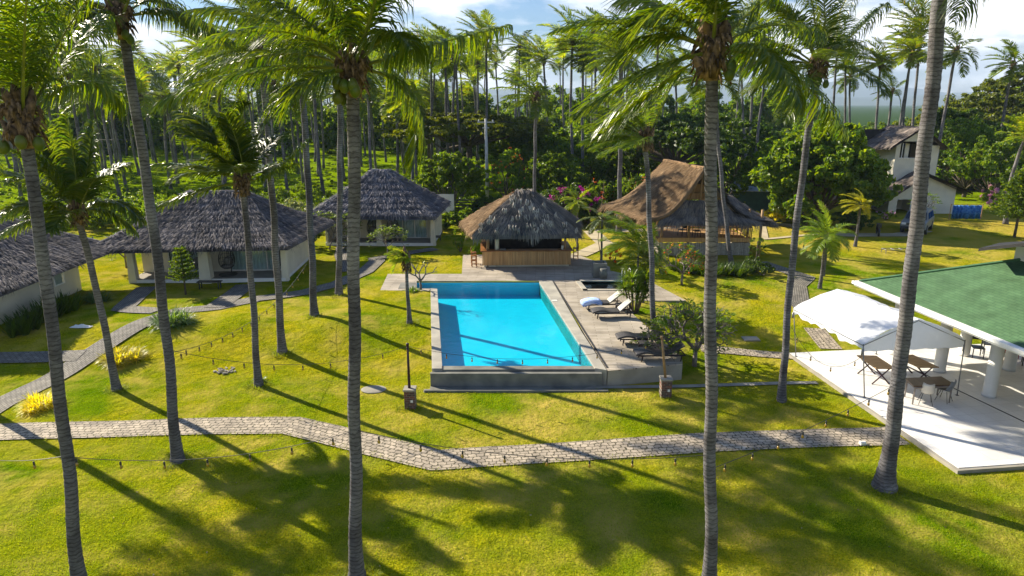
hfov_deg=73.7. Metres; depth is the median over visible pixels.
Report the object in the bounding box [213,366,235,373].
gravel
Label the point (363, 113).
coconut palm
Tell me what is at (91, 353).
path
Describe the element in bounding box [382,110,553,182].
rain tree
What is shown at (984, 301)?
dining pavilion
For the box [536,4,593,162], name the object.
coconut palm
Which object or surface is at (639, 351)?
sun lounger
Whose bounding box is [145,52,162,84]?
coconut palm
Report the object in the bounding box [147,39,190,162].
coconut palm
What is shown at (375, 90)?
coconut palm
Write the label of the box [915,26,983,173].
coconut palm
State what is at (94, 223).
shrub
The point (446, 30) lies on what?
coconut palm
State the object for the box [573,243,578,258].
bar stool
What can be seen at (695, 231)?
wooden chair
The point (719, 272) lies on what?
strap plant
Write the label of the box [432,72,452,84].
coconut palm
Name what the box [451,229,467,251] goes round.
clipped shrub
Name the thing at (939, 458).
terrace kerb
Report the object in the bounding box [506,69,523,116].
coconut palm
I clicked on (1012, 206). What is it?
norfolk pine
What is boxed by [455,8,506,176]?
coconut palm
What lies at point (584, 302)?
beach towel
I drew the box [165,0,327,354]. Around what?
coconut palm
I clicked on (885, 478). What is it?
coconut palm
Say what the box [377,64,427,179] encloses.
coconut palm
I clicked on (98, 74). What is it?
coconut palm
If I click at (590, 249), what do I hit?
road end
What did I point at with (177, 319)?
spider lily
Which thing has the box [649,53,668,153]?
coconut palm
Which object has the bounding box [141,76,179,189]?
coconut palm
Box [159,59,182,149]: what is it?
coconut palm
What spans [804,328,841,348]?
path mat
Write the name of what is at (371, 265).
footpath
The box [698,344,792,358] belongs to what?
path
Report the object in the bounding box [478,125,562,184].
leafy tree
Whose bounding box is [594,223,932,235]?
road
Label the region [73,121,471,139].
overhead wire
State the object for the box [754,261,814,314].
footpath
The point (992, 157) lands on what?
leafy tree
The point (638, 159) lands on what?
leafy tree
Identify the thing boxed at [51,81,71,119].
coconut palm
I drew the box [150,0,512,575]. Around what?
coconut palm
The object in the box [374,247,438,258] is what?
path hut door
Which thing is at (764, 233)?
road spur
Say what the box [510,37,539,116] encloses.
coconut palm
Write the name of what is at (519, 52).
coconut palm
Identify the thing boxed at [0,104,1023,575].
ground
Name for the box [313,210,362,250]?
plumeria tree
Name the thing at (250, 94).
coconut palm
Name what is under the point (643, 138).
coconut palm
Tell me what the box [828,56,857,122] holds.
coconut palm
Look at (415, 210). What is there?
thatched bungalow
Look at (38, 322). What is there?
snake plant
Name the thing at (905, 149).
window
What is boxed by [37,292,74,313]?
snake plant
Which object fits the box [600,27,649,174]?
coconut palm
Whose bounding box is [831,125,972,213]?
gabled house
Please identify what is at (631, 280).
dracaena clump
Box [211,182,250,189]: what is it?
shrub
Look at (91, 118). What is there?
coconut palm
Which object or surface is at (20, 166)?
coconut palm
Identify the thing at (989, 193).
bougainvillea
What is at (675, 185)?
stilt pavilion
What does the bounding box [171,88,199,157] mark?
coconut palm
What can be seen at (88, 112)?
coconut palm
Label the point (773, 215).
shrub
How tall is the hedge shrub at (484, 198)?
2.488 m
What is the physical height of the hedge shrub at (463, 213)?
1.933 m
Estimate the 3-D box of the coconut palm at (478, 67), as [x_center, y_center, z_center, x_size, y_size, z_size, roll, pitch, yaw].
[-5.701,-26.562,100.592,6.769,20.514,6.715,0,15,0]
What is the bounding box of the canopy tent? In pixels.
[792,289,965,397]
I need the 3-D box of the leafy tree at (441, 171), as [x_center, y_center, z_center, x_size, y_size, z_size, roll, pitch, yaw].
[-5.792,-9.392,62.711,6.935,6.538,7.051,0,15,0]
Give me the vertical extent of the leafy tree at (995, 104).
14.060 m
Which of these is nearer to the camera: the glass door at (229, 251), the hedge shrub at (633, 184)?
the glass door at (229, 251)
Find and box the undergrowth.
[0,154,745,226]
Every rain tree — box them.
[366,105,479,167]
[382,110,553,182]
[601,112,756,164]
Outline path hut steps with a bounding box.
[334,247,346,271]
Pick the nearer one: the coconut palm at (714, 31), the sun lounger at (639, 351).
the coconut palm at (714, 31)
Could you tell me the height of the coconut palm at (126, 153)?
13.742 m
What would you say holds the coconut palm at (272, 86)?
on the ground at (752, 302)
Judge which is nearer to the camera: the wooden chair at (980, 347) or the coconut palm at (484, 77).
the wooden chair at (980, 347)
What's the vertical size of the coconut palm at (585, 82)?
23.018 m
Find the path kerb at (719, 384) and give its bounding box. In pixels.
[583,381,817,388]
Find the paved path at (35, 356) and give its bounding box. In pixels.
[0,350,85,362]
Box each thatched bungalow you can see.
[0,214,121,323]
[96,189,336,283]
[313,169,450,245]
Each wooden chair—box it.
[692,226,700,237]
[970,336,985,358]
[981,341,990,353]
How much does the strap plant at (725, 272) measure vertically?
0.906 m
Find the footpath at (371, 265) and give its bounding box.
[256,257,384,300]
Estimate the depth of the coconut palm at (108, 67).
81.01 m
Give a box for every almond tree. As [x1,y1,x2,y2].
[739,134,787,207]
[747,122,903,221]
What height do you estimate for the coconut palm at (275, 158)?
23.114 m
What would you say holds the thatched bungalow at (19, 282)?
on the ground at (752, 302)
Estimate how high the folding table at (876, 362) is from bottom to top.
0.781 m
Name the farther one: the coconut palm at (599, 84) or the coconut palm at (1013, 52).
the coconut palm at (599, 84)
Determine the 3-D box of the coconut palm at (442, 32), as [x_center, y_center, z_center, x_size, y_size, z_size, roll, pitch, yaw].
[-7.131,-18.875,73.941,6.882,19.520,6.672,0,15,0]
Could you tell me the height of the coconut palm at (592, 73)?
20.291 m
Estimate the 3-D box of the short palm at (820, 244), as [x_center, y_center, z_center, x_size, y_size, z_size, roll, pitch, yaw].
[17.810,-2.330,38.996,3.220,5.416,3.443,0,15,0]
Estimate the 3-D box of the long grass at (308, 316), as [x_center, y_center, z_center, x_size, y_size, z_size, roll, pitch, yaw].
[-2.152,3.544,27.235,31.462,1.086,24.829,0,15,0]
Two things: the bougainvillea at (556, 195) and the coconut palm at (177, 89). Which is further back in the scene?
the coconut palm at (177, 89)
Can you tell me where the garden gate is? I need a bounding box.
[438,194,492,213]
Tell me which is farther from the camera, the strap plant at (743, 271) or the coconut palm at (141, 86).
the coconut palm at (141, 86)
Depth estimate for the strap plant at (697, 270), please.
42.52 m
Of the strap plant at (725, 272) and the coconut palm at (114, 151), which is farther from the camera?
the coconut palm at (114, 151)
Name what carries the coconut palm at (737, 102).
on the ground at (752, 302)
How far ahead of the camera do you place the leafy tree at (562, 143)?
84.04 m
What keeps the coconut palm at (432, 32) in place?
on the ground at (752, 302)
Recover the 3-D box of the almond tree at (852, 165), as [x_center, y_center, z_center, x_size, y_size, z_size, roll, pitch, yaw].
[26.761,-9.701,59.141,12.938,9.148,11.703,0,15,0]
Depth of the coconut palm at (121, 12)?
18.98 m
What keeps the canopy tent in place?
on the terrace
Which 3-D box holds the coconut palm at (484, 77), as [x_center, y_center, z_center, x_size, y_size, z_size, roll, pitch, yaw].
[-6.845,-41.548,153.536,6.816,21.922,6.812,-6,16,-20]
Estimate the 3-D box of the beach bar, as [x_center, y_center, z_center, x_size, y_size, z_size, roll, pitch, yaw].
[0.627,-4.191,45.392,8.876,5.039,6.016,0,15,0]
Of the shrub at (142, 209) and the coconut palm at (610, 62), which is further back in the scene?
the coconut palm at (610, 62)
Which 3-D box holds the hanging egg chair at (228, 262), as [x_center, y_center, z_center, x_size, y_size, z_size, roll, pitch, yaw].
[-17.350,-1.780,41.516,1.100,2.008,1.117,1,15,6]
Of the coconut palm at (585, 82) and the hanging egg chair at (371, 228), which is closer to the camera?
the hanging egg chair at (371, 228)
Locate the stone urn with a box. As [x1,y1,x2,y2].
[599,268,607,278]
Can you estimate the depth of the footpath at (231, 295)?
37.63 m
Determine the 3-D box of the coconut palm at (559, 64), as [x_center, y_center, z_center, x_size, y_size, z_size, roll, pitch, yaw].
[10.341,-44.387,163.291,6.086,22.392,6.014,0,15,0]
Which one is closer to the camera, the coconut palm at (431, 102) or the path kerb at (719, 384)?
the path kerb at (719, 384)
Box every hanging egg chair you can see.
[188,252,198,276]
[218,251,237,276]
[367,220,376,241]
[386,220,399,241]
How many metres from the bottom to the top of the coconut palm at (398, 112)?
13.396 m
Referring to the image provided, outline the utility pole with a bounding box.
[477,119,493,198]
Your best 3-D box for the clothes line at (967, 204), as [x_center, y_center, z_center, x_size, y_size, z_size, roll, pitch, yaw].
[41.731,-6.954,62.797,2.993,1.550,0.069,0,15,0]
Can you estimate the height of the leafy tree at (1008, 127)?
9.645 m
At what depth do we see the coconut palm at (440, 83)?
110.05 m
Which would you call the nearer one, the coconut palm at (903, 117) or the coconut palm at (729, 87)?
the coconut palm at (729, 87)
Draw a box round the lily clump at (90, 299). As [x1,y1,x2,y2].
[79,290,114,304]
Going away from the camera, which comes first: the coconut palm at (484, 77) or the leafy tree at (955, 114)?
the leafy tree at (955, 114)
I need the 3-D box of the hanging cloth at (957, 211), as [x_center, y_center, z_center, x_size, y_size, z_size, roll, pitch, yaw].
[40.807,-6.972,62.632,0.887,1.230,0.275,0,15,0]
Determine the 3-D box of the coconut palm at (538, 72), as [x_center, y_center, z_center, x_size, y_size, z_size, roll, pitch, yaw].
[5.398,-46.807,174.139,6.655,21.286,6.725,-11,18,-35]
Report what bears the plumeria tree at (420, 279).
on the ground at (752, 302)
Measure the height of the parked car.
1.780 m
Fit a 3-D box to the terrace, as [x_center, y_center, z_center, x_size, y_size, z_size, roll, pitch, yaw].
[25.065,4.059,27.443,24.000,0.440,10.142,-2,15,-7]
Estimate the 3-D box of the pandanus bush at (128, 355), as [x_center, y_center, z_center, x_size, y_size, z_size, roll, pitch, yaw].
[-17.011,2.821,29.879,2.360,0.747,2.393,11,18,34]
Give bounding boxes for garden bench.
[196,280,222,288]
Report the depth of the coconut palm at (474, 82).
105.07 m
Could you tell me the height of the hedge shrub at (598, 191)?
4.020 m
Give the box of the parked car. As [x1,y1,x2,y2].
[900,208,934,233]
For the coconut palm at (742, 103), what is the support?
on the ground at (752, 302)
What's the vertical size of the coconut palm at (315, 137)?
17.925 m
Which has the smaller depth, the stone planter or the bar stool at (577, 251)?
the stone planter
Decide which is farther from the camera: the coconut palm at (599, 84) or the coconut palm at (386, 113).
the coconut palm at (599, 84)
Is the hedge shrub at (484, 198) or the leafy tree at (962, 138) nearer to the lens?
the hedge shrub at (484, 198)
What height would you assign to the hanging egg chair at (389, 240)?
2.008 m
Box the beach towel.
[580,297,601,306]
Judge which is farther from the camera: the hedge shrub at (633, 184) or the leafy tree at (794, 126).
the leafy tree at (794, 126)
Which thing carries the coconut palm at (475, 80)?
on the ground at (752, 302)
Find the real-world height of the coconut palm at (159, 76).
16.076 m
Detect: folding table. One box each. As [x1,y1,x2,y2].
[857,355,891,384]
[907,355,938,376]
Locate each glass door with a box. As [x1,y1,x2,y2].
[167,253,198,271]
[229,251,280,270]
[391,220,426,237]
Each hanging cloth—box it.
[951,205,963,218]
[961,205,981,218]
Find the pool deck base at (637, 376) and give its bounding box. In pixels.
[417,282,685,385]
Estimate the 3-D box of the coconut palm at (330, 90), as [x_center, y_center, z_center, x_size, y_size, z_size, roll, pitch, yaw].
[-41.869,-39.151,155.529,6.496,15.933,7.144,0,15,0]
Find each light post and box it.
[403,343,416,409]
[659,336,672,397]
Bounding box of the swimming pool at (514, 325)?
[417,281,608,392]
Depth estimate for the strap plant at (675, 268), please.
43.56 m
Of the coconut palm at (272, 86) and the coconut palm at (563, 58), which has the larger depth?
the coconut palm at (563, 58)
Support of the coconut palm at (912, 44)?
on the ground at (752, 302)
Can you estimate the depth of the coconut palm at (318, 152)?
75.25 m
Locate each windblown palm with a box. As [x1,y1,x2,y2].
[560,188,593,250]
[577,207,619,259]
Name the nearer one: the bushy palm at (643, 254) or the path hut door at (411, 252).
the bushy palm at (643, 254)
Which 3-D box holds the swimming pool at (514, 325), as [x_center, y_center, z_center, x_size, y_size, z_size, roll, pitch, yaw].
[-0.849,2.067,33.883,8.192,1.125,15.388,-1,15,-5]
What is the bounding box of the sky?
[1,0,1023,103]
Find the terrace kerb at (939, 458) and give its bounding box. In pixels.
[789,353,1023,473]
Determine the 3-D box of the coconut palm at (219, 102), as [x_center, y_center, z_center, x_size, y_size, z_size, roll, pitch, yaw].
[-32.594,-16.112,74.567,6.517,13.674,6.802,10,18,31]
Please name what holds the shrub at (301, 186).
on the ground at (752, 302)
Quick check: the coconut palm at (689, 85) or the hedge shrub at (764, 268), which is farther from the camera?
the coconut palm at (689, 85)
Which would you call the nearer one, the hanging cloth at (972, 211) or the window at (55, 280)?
the window at (55, 280)
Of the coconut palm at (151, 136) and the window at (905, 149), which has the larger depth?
the coconut palm at (151, 136)
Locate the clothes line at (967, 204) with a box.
[948,204,983,219]
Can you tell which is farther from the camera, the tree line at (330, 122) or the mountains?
the mountains
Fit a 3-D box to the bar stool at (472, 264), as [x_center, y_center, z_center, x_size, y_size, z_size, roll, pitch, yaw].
[-2.476,-1.917,44.563,0.360,1.078,0.360,-3,15,-11]
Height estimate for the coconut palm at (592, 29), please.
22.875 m
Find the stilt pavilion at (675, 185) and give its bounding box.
[597,159,780,255]
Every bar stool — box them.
[471,250,476,266]
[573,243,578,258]
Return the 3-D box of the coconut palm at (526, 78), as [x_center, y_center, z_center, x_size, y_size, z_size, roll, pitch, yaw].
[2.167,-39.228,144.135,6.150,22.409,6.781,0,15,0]
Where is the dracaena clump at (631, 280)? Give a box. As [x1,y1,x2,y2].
[611,266,657,313]
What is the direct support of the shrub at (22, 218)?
on the ground at (752, 302)
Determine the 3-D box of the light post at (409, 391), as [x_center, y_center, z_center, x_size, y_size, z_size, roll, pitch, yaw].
[-3.798,3.304,25.291,0.460,2.660,0.460,0,15,0]
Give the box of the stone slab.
[741,336,759,340]
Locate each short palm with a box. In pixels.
[790,199,856,288]
[800,211,856,275]
[839,189,872,246]
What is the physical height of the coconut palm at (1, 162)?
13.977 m
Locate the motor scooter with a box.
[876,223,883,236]
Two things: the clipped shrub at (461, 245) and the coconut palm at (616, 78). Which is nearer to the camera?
the clipped shrub at (461, 245)
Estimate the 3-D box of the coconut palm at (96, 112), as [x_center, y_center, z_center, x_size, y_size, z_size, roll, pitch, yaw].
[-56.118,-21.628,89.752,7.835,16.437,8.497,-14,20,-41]
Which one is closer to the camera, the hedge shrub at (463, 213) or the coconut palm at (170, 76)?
the hedge shrub at (463, 213)
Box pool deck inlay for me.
[398,282,415,288]
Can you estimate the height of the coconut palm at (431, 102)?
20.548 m
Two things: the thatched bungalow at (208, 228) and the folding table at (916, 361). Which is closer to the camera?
the folding table at (916, 361)
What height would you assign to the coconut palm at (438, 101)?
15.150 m
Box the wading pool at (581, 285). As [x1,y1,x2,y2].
[575,280,624,290]
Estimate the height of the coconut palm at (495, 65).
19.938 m
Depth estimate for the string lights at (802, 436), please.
16.94 m
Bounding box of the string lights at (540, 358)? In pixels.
[409,339,659,364]
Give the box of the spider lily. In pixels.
[141,304,202,330]
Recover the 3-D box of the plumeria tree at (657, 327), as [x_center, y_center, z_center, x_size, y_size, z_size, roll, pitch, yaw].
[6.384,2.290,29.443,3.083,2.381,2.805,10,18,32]
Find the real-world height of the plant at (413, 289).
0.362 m
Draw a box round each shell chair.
[917,382,934,406]
[935,379,956,400]
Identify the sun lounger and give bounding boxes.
[588,291,621,309]
[590,298,633,318]
[615,331,660,344]
[633,340,685,361]
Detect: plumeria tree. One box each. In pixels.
[108,226,139,267]
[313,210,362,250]
[366,224,408,252]
[404,260,436,289]
[628,315,696,359]
[645,297,736,366]
[660,242,704,284]
[907,192,942,212]
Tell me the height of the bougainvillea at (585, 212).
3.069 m
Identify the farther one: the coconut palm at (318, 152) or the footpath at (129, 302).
the coconut palm at (318, 152)
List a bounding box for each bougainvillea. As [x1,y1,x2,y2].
[539,182,593,212]
[569,192,611,223]
[876,210,897,219]
[980,184,1005,205]
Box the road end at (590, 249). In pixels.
[572,231,611,255]
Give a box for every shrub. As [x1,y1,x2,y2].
[5,212,44,220]
[14,195,69,231]
[71,196,113,229]
[113,203,145,227]
[141,193,170,212]
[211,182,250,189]
[277,197,315,212]
[289,181,322,197]
[314,233,321,241]
[442,207,471,227]
[442,212,461,228]
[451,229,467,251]
[468,194,501,212]
[584,178,623,218]
[607,174,645,220]
[744,237,767,265]
[745,261,775,275]
[756,209,782,220]
[774,209,802,222]
[800,214,820,226]
[831,211,876,229]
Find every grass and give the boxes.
[0,290,908,575]
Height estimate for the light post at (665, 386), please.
2.592 m
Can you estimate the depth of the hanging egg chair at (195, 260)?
41.40 m
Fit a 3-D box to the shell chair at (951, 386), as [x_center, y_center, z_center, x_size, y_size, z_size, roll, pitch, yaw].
[16.343,3.839,25.688,0.484,0.909,0.542,-11,19,-35]
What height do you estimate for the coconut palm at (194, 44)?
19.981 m
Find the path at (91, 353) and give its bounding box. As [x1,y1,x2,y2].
[0,297,260,412]
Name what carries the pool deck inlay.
on the pool deck at (602, 330)
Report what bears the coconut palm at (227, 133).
on the ground at (752, 302)
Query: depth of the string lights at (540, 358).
25.66 m
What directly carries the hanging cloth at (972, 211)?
hanging from the clothes line at (967, 204)
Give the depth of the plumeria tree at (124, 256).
44.24 m
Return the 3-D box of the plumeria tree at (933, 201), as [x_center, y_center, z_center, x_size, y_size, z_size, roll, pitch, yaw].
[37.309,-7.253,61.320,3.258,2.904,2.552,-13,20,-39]
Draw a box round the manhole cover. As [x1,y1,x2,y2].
[361,385,385,393]
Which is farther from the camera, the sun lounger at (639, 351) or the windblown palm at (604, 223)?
the windblown palm at (604, 223)
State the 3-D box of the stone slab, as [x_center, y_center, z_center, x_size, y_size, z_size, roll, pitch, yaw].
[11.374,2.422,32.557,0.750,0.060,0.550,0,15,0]
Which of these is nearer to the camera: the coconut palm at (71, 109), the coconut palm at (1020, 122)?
the coconut palm at (1020, 122)
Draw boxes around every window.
[53,272,65,286]
[864,129,914,158]
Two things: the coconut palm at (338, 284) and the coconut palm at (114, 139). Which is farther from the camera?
the coconut palm at (114, 139)
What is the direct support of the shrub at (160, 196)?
on the ground at (752, 302)
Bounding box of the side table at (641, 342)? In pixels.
[638,340,649,346]
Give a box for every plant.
[0,308,36,337]
[7,305,43,329]
[14,301,44,322]
[31,296,71,317]
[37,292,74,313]
[57,289,83,312]
[409,286,421,292]
[663,258,690,271]
[669,260,702,274]
[690,260,704,275]
[699,260,728,276]
[717,260,739,275]
[723,261,755,277]
[728,258,759,273]
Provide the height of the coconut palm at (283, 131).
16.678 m
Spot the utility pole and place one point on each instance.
(486, 159)
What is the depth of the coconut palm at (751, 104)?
77.85 m
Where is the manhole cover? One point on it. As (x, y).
(371, 389)
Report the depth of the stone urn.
41.43 m
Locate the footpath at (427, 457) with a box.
[0,417,909,469]
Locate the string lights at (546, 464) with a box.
[358,430,703,467]
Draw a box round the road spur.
[762,226,838,238]
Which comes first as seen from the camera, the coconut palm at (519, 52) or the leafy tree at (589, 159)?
the leafy tree at (589, 159)
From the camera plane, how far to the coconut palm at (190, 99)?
98.49 m
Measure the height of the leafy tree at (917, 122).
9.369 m
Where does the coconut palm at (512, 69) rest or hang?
on the ground at (752, 302)
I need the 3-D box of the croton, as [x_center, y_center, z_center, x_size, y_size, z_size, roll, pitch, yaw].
[6.783,-2.225,45.872,1.325,1.150,0.912,-3,15,-9]
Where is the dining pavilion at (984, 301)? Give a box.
[852,241,1023,397]
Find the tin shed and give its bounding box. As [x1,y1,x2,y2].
[725,180,770,213]
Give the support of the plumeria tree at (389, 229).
on the ground at (752, 302)
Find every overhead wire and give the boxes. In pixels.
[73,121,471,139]
[499,121,778,137]
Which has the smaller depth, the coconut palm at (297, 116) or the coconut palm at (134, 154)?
the coconut palm at (297, 116)
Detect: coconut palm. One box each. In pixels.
[0,0,127,575]
[0,0,236,464]
[0,68,22,202]
[0,112,146,391]
[0,117,10,167]
[0,128,10,177]
[15,146,23,173]
[35,79,66,125]
[37,30,94,156]
[38,37,73,121]
[47,15,105,173]
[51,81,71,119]
[54,64,104,169]
[54,76,87,157]
[61,43,122,199]
[64,93,106,172]
[73,60,128,190]
[87,53,118,160]
[92,32,151,70]
[98,58,145,175]
[98,58,165,117]
[103,102,117,163]
[119,47,164,162]
[122,94,129,155]
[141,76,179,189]
[142,57,160,77]
[142,65,187,183]
[143,94,310,386]
[144,79,154,160]
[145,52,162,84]
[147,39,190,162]
[148,49,185,155]
[149,81,183,174]
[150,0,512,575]
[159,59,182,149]
[163,29,221,179]
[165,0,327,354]
[167,66,214,173]
[169,27,231,189]
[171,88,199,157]
[174,75,241,187]
[204,79,227,114]
[213,68,255,135]
[214,0,338,316]
[224,49,257,164]
[224,90,255,119]
[230,26,267,191]
[234,60,290,198]
[240,64,267,179]
[248,65,254,127]
[261,79,287,155]
[268,74,311,183]
[268,79,276,161]
[274,15,328,197]
[279,61,299,173]
[284,0,400,295]
[293,62,318,175]
[295,79,322,161]
[310,113,314,149]
[317,84,335,149]
[318,90,380,122]
[320,91,324,167]
[323,82,345,156]
[342,152,345,181]
[359,88,381,168]
[359,116,362,166]
[360,93,377,155]
[362,52,385,169]
[370,55,386,161]
[372,43,410,173]
[374,76,405,173]
[376,86,404,163]
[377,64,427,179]
[381,87,426,175]
[383,245,414,323]
[403,22,450,166]
[412,29,443,154]
[415,72,444,161]
[416,68,451,160]
[418,17,472,196]
[419,26,459,163]
[420,23,458,187]
[428,35,475,163]
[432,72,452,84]
[441,56,470,159]
[452,65,484,167]
[454,83,490,155]
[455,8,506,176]
[455,39,494,168]
[462,49,495,108]
[480,46,506,166]
[481,58,493,94]
[489,55,554,191]
[494,29,535,116]
[499,65,524,117]
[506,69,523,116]
[509,48,534,116]
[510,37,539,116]
[513,33,561,177]
[524,61,546,117]
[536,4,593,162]
[543,36,576,128]
[546,54,567,120]
[547,0,848,575]
[551,26,596,187]
[557,6,609,118]
[565,71,671,331]
[569,53,598,117]
[571,9,641,231]
[574,58,604,122]
[577,49,603,122]
[590,76,606,105]
[593,24,614,122]
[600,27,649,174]
[600,67,618,100]
[606,59,641,100]
[633,6,682,161]
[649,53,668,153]
[650,49,686,112]
[667,35,745,264]
[682,62,704,109]
[725,33,754,157]
[729,44,750,118]
[733,0,892,402]
[734,0,775,155]
[739,27,791,150]
[805,26,864,121]
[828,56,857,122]
[828,60,867,122]
[850,36,897,128]
[870,75,905,125]
[871,0,988,493]
[882,20,927,124]
[883,0,946,125]
[884,24,927,124]
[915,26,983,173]
[980,39,1023,174]
[994,113,1023,224]
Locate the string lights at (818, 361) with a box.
[792,328,860,371]
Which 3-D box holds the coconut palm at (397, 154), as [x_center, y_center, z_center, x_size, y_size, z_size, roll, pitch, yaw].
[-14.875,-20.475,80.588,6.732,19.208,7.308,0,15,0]
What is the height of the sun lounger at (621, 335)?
0.462 m
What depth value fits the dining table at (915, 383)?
25.64 m
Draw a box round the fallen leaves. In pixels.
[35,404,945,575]
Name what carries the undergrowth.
on the ground at (752, 302)
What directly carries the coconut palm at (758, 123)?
on the ground at (752, 302)
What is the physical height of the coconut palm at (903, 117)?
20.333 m
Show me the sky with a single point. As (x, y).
(1002, 19)
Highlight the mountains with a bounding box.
[409,78,992,104]
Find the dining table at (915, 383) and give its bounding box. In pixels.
[904,376,952,404]
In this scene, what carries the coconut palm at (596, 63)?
on the ground at (752, 302)
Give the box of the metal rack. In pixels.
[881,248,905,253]
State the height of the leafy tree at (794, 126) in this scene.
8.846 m
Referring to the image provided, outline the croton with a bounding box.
[604,249,620,262]
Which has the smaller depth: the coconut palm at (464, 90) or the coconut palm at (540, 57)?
the coconut palm at (540, 57)
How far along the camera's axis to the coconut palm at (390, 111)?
100.76 m
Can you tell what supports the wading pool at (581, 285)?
in the pool deck at (602, 330)
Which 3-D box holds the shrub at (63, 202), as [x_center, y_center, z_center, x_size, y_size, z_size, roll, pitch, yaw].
[-36.042,-5.322,52.524,5.987,3.733,5.247,0,15,0]
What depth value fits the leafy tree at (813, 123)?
100.46 m
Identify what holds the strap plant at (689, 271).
on the ground at (752, 302)
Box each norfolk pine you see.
[165,245,198,294]
[985,169,1023,237]
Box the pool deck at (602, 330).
[381,255,685,371]
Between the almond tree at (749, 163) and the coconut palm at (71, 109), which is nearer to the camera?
the almond tree at (749, 163)
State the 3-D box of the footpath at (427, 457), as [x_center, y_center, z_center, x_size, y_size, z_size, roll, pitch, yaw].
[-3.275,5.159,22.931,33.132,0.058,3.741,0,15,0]
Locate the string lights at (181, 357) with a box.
[163,347,406,370]
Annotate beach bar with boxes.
[458,188,585,266]
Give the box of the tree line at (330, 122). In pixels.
[0,80,820,156]
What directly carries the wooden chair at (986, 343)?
on the terrace
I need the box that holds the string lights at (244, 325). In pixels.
[180,265,305,355]
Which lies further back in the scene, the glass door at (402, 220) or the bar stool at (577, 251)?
the glass door at (402, 220)
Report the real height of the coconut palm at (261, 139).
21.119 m
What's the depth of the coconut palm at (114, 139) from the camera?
124.31 m
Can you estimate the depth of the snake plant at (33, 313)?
33.15 m
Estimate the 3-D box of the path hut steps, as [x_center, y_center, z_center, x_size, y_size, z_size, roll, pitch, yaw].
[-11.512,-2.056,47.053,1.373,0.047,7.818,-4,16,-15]
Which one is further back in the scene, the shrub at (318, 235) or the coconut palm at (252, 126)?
the coconut palm at (252, 126)
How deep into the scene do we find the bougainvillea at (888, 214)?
62.73 m
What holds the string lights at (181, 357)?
hanging from the light post at (409, 391)
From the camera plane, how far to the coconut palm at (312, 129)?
138.95 m
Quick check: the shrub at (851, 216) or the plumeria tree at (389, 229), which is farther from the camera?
the shrub at (851, 216)
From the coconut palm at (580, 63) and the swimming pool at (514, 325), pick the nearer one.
the swimming pool at (514, 325)
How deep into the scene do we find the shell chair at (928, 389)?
25.25 m
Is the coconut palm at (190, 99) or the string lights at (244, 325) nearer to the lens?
the string lights at (244, 325)
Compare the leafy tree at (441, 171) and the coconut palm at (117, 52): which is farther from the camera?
the coconut palm at (117, 52)
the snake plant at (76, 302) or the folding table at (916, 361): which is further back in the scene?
the snake plant at (76, 302)
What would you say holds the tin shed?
on the ground at (752, 302)
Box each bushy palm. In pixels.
[596,211,663,305]
[613,221,667,302]
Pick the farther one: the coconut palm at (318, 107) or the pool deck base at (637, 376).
the coconut palm at (318, 107)
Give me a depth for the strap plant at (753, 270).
43.02 m
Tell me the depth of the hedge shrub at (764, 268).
42.43 m
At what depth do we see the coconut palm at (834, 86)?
83.59 m
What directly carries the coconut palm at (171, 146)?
on the ground at (752, 302)
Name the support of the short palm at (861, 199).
on the ground at (752, 302)
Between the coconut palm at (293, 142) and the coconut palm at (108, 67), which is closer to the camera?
the coconut palm at (108, 67)
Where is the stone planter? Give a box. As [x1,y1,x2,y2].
[592,260,606,277]
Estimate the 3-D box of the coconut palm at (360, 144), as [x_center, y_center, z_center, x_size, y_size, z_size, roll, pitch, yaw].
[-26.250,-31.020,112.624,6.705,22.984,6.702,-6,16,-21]
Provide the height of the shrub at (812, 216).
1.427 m
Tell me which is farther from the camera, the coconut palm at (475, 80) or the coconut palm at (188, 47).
the coconut palm at (475, 80)
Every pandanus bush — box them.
[13,390,69,416]
[94,344,152,370]
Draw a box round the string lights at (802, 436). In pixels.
[717,381,900,471]
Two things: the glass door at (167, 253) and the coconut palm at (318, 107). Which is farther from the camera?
the coconut palm at (318, 107)
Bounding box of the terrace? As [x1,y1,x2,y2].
[790,344,1023,467]
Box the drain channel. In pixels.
[908,366,1023,421]
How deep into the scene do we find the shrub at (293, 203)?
57.99 m
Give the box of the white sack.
[69,324,91,327]
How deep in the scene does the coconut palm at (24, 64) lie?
13.47 m
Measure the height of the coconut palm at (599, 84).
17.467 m
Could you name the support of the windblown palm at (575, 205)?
on the ground at (752, 302)
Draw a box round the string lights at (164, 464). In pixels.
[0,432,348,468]
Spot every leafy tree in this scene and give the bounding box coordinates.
[411,174,449,193]
[414,151,486,205]
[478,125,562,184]
[484,147,540,196]
[519,151,594,190]
[521,119,606,176]
[553,144,638,188]
[584,147,675,183]
[690,109,787,175]
[698,155,755,197]
[778,115,853,134]
[784,119,825,131]
[892,115,945,129]
[918,91,995,119]
[934,107,1016,182]
[934,116,1023,197]
[942,77,1023,128]
[943,130,1023,200]
[966,71,1023,125]
[997,113,1023,171]
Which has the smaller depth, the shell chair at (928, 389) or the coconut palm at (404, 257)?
the shell chair at (928, 389)
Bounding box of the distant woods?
[176,84,1023,190]
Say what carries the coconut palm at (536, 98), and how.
on the ground at (752, 302)
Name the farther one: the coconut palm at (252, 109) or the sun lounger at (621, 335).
the coconut palm at (252, 109)
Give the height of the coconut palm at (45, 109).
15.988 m

